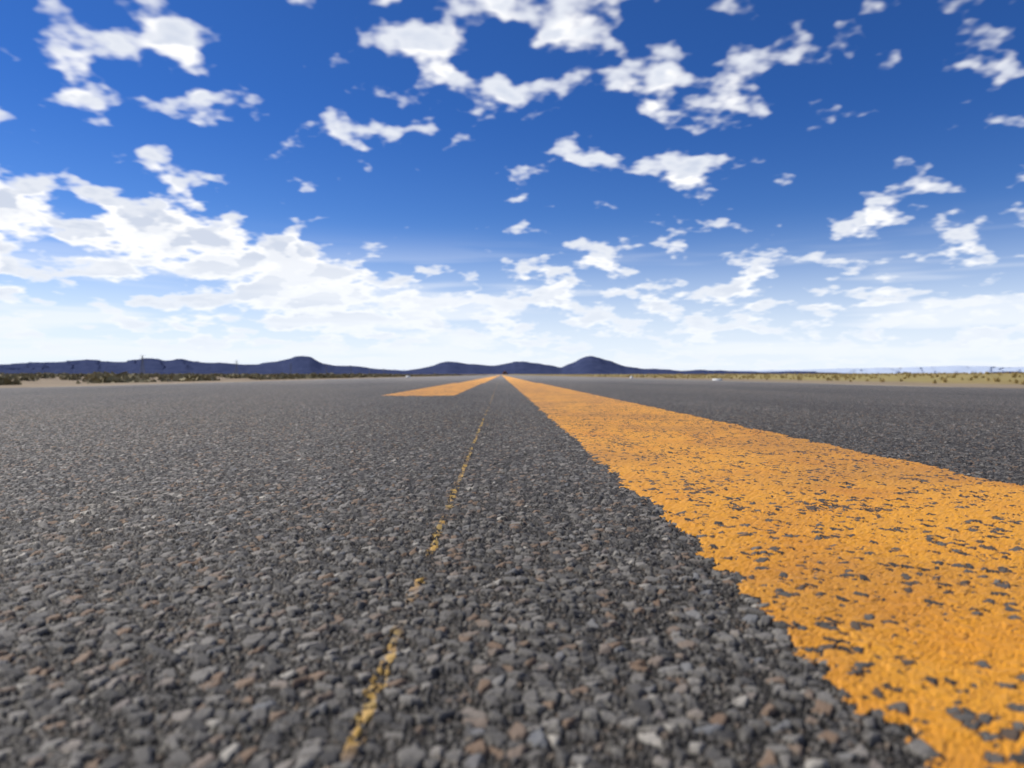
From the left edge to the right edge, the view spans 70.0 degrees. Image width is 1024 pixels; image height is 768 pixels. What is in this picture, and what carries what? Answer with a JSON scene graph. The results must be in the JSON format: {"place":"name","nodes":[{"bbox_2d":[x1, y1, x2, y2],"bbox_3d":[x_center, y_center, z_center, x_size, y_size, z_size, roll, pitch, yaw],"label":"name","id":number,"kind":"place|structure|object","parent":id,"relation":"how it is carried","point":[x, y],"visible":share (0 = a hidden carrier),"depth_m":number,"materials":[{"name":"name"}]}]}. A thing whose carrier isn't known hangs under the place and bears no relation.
{"place":"outdoors","nodes":[
{"label":"outdoors","id":0,"kind":"place"},
{"bbox_2d":[27,375,939,387],"bbox_3d":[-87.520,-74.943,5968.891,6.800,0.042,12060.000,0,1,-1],"label":"road","id":1,"kind":"structure","parent":0,"point":[501,379],"depth_m":6.37,"materials":[{"name":"grey asphalt"}]},
{"bbox_2d":[0,383,1023,767],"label":"road surface","id":2,"kind":"object","parent":1,"relation":"on","point":[508,575],"visible":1,"depth_m":0.16,"materials":[{"name":"grey asphalt"}]},
{"bbox_2d":[0,356,1023,373],"bbox_3d":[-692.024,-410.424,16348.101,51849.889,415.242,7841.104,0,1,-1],"label":"hills","id":3,"kind":"structure","parent":0,"point":[583,365],"depth_m":14739.07,"materials":[{"name":"stone"}]},
{"bbox_2d":[0,374,1023,387],"bbox_3d":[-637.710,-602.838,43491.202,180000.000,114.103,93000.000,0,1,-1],"label":"desert ground","id":4,"kind":"structure","parent":0,"point":[926,380],"depth_m":69.09,"materials":[{"name":"brown sand"}]},
{"bbox_2d":[0,371,462,384],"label":"shrubs","id":5,"kind":"object","parent":4,"relation":"on","point":[93,377],"visible":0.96,"depth_m":72.45,"materials":[{"name":"green plant"}]},
{"bbox_2d":[544,373,806,375],"bbox_3d":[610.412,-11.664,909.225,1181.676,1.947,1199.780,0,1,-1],"label":"bushes","id":6,"kind":"object","parent":4,"relation":"on","point":[605,374],"visible":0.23,"depth_m":569.51,"materials":[{"name":"green plant"}]},
{"bbox_2d":[586,371,1023,384],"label":"grass tufts","id":7,"kind":"object","parent":4,"relation":"on","point":[908,375],"visible":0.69,"depth_m":121.16,"materials":[{"name":"plant"}]},
{"bbox_2d":[0,0,1023,370],"label":"sky","id":8,"kind":"structure","parent":0,"point":[679,185],"materials":[{"name":"blue"}]},
{"bbox_2d":[401,366,1023,373],"bbox_3d":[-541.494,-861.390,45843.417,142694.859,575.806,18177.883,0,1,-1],"label":"hills","id":9,"kind":"structure","parent":0,"point":[956,369],"depth_m":43236.72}
]}

